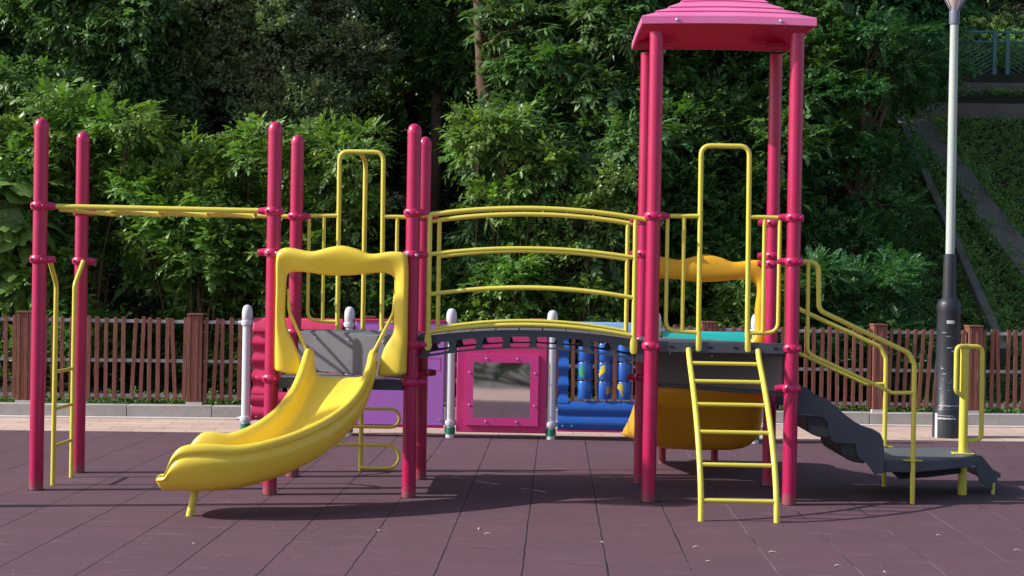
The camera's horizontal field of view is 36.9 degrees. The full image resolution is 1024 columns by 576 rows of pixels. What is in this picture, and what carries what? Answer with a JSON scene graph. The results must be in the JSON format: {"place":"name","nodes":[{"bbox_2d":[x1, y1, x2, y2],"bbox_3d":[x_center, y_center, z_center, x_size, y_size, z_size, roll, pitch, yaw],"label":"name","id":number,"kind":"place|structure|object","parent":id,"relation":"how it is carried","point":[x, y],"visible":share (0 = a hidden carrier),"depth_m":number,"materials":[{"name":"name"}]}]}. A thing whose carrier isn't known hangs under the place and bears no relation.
{"place":"outdoors","nodes":[
{"label":"outdoors","id":0,"kind":"place"},
{"bbox_2d":[0,430,1023,575],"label":"rubber play surface","id":1,"kind":"object","parent":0,"point":[544,506],"visible":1,"depth_m":11.71,"materials":[{"name":"purple rubber"}]},
{"bbox_2d":[236,305,762,443],"bbox_3d":[-0.136,0.986,17.466,5.990,1.489,0.173,1,0,1],"label":"play panel row","id":2,"kind":"object","parent":1,"relation":"on","point":[502,390],"visible":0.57,"depth_m":17.41,"materials":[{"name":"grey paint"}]},
{"bbox_2d":[28,0,1000,522],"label":"playground structure","id":3,"kind":"object","parent":1,"relation":"on","point":[698,394],"visible":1,"depth_m":12.66,"materials":[{"name":"paint"}]},
{"bbox_2d":[0,0,1023,411],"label":"hillside","id":4,"kind":"structure","parent":0,"point":[1000,76],"depth_m":24.05,"materials":[{"name":"green plant"}]},
{"bbox_2d":[0,10,63,114],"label":"hillside tree","id":5,"kind":"object","parent":4,"relation":"on","point":[8,47],"visible":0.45,"depth_m":25.18,"materials":[{"name":"green plant"}]},
{"bbox_2d":[0,174,71,340],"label":"leaved shrub","id":6,"kind":"object","parent":4,"relation":"on","point":[16,225],"visible":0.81,"depth_m":20.21,"materials":[{"name":"green plant"}]},
{"bbox_2d":[0,72,119,336],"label":"bright shrub","id":7,"kind":"object","parent":4,"relation":"on","point":[35,105],"visible":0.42,"depth_m":20.98,"materials":[{"name":"green plant"}]},
{"bbox_2d":[0,83,189,388],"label":"feathery shrub","id":8,"kind":"object","parent":4,"relation":"on","point":[104,185],"visible":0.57,"depth_m":20.92,"materials":[{"name":"green plant"}]},
{"bbox_2d":[0,0,210,299],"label":"hillside tree","id":9,"kind":"object","parent":4,"relation":"on","point":[124,37],"visible":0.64,"depth_m":22.08,"materials":[{"name":"green plant"}]},
{"bbox_2d":[0,0,356,117],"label":"hillside tree","id":10,"kind":"object","parent":4,"relation":"on","point":[72,46],"depth_m":25.48,"materials":[{"name":"green plant"}]},
{"bbox_2d":[111,150,265,384],"bbox_3d":[-4.362,-0.152,20.873,2.210,3.469,1.734,1,0,1],"label":"bright shrub","id":11,"kind":"object","parent":4,"relation":"on","point":[240,203],"visible":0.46,"depth_m":20.75,"materials":[{"name":"green plant"}]},
{"bbox_2d":[107,111,328,400],"bbox_3d":[-3.980,-0.344,21.345,3.105,4.247,2.915,1,0,1],"label":"feathery shrub","id":12,"kind":"object","parent":4,"relation":"on","point":[236,268],"visible":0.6,"depth_m":20.74,"materials":[{"name":"green plant"}]},
{"bbox_2d":[152,0,410,223],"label":"hillside tree","id":13,"kind":"object","parent":4,"relation":"on","point":[282,81],"visible":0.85,"depth_m":22.45,"materials":[{"name":"green plant"}]},
{"bbox_2d":[238,107,398,372],"bbox_3d":[-2.674,-0.422,21.015,2.296,4.184,2.030,1,0,1],"label":"bright bush","id":14,"kind":"object","parent":4,"relation":"on","point":[324,146],"visible":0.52,"depth_m":20.82,"materials":[{"name":"green plant"}]},
{"bbox_2d":[345,262,477,387],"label":"bush","id":15,"kind":"object","parent":4,"relation":"on","point":[388,298],"visible":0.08,"depth_m":20.72,"materials":[{"name":"green plant"}]},
{"bbox_2d":[344,0,506,182],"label":"hillside tree","id":16,"kind":"object","parent":4,"relation":"on","point":[400,143],"visible":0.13,"depth_m":24.92,"materials":[{"name":"green plant"}]},
{"bbox_2d":[354,0,518,241],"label":"hillside tree","id":17,"kind":"object","parent":4,"relation":"on","point":[445,56],"visible":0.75,"depth_m":23.81,"materials":[{"name":"green plant"}]},
{"bbox_2d":[0,1,934,401],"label":"undergrowth","id":18,"kind":"object","parent":4,"relation":"on","point":[148,309],"visible":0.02,"depth_m":23.36,"materials":[{"name":"green plant"}]},
{"bbox_2d":[434,87,579,320],"bbox_3d":[-0.094,-0.511,20.818,1.996,4.320,1.923,1,0,1],"label":"bright shrub","id":19,"kind":"object","parent":4,"relation":"on","point":[459,133],"visible":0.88,"depth_m":20.49,"materials":[{"name":"green plant"}]},
{"bbox_2d":[0,386,1023,412],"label":"kerb weeds","id":20,"kind":"object","parent":4,"relation":"on","point":[180,399],"visible":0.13,"depth_m":19.77,"materials":[{"name":"green plant"}]},
{"bbox_2d":[445,0,601,301],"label":"hillside tree","id":21,"kind":"object","parent":4,"relation":"on","point":[514,21],"visible":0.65,"depth_m":22.21,"materials":[{"name":"green plant"}]},
{"bbox_2d":[431,238,631,398],"bbox_3d":[0.223,0.533,20.988,3.235,2.427,1.943,1,0,1],"label":"broad leaved shrub","id":22,"kind":"object","parent":4,"relation":"on","point":[467,308],"visible":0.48,"depth_m":20.65,"materials":[{"name":"green plant"}]},
{"bbox_2d":[434,91,688,374],"bbox_3d":[0.622,-0.577,21.351,3.626,4.276,2.497,1,0,1],"label":"strappy shrub","id":23,"kind":"object","parent":4,"relation":"on","point":[611,142],"visible":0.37,"depth_m":20.83,"materials":[{"name":"green plant"}]},
{"bbox_2d":[493,152,670,398],"bbox_3d":[0.914,-0.058,20.705,2.397,3.532,1.660,1,0,1],"label":"bright shrub","id":24,"kind":"object","parent":4,"relation":"on","point":[600,195],"visible":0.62,"depth_m":20.50,"materials":[{"name":"green plant"}]},
{"bbox_2d":[471,0,693,312],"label":"hillside tree","id":25,"kind":"object","parent":4,"relation":"on","point":[606,29],"visible":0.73,"depth_m":21.83,"materials":[{"name":"green plant"}]},
{"bbox_2d":[470,0,708,117],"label":"hillside tree","id":26,"kind":"object","parent":4,"relation":"on","point":[572,49],"depth_m":25.80,"materials":[{"name":"green plant"}]},
{"bbox_2d":[556,259,688,394],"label":"yellowish shrub","id":27,"kind":"object","parent":4,"relation":"on","point":[615,302],"visible":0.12,"depth_m":20.66,"materials":[{"name":"green plant"}]},
{"bbox_2d":[622,250,818,345],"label":"bush","id":28,"kind":"object","parent":4,"relation":"on","point":[727,311],"visible":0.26,"depth_m":20.77,"materials":[{"name":"green plant"}]},
{"bbox_2d":[614,73,831,326],"bbox_3d":[2.813,-0.938,21.895,3.380,4.460,2.532,1,0,1],"label":"dark shrub","id":29,"kind":"object","parent":4,"relation":"on","point":[724,218],"visible":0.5,"depth_m":21.58,"materials":[{"name":"green plant"}]},
{"bbox_2d":[594,0,876,190],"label":"hillside tree","id":30,"kind":"object","parent":4,"relation":"on","point":[712,65],"visible":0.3,"depth_m":22.22,"materials":[{"name":"green plant"}]},
{"bbox_2d":[736,0,965,322],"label":"hillside tree","id":31,"kind":"object","parent":4,"relation":"on","point":[881,62],"visible":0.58,"depth_m":22.26,"materials":[{"name":"green plant"}]},
{"bbox_2d":[778,241,939,401],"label":"soft bush","id":32,"kind":"object","parent":4,"relation":"on","point":[832,273],"visible":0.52,"depth_m":20.89,"materials":[{"name":"green plant"}]},
{"bbox_2d":[821,0,990,189],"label":"hillside tree","id":33,"kind":"object","parent":4,"relation":"on","point":[934,10],"visible":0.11,"depth_m":24.16,"materials":[{"name":"green plant"}]},
{"bbox_2d":[845,8,1023,412],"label":"slope ground cover","id":34,"kind":"object","parent":4,"relation":"on","point":[999,157],"visible":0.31,"depth_m":25.02,"materials":[{"name":"green plant"}]},
{"bbox_2d":[873,106,1023,356],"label":"channel creepers","id":35,"kind":"object","parent":4,"relation":"on","point":[935,175],"visible":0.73,"depth_m":24.13,"materials":[{"name":"green plant"}]},
{"bbox_2d":[892,110,1006,364],"bbox_3d":[6.820,-0.994,24.264,0.156,4.173,4.701,1,0,-7],"label":"drain channel","id":36,"kind":"object","parent":4,"relation":"on","point":[974,288],"visible":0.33,"depth_m":23.30,"materials":[{"name":"concrete"}]},
{"bbox_2d":[905,117,1023,285],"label":"drain channel","id":37,"kind":"object","parent":4,"relation":"on","point":[987,204],"visible":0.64,"depth_m":24.66,"materials":[{"name":"concrete"}]},
{"bbox_2d":[911,102,1023,118],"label":"retaining beam","id":38,"kind":"structure","parent":4,"relation":"on","point":[977,110],"depth_m":26.61,"materials":[{"name":"concrete"}]},
{"bbox_2d":[946,82,1023,91],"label":"retaining beam","id":39,"kind":"structure","parent":4,"relation":"on","point":[985,86],"depth_m":27.20,"materials":[{"name":"concrete"}]},
{"bbox_2d":[947,30,1023,73],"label":"slope railing","id":40,"kind":"object","parent":39,"relation":"on","point":[994,42],"visible":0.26,"depth_m":27.58,"materials":[{"name":"grey metal"}]},
{"bbox_2d":[963,0,1023,39],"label":"hillside tree","id":41,"kind":"object","parent":4,"relation":"on","point":[1001,11],"visible":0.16,"depth_m":28.60,"materials":[{"name":"green plant"}]},
{"bbox_2d":[0,417,1023,441],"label":"paving","id":42,"kind":"structure","parent":0,"point":[231,426],"depth_m":18.25,"materials":[{"name":"beige concrete"}]},
{"bbox_2d":[932,0,965,438],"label":"street lamp","id":43,"kind":"object","parent":42,"relation":"on","point":[945,419],"visible":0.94,"depth_m":18.37,"materials":[{"name":"grey metal"}]},
{"label":"ground","id":44,"kind":"structure","parent":0,"visible":0},
{"bbox_2d":[0,401,1023,425],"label":"kerb","id":45,"kind":"structure","parent":44,"relation":"on","point":[234,411],"depth_m":19.24,"materials":[{"name":"grey concrete"}]},
{"bbox_2d":[0,311,1023,412],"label":"picket fence","id":46,"kind":"object","parent":45,"relation":"on","point":[195,341],"visible":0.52,"depth_m":19.39,"materials":[{"name":"wood"}]},
{"bbox_2d":[0,415,1023,427],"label":"drain strip","id":47,"kind":"object","parent":44,"relation":"on","point":[226,418],"depth_m":19.11,"materials":[{"name":"grey concrete"}]}
]}

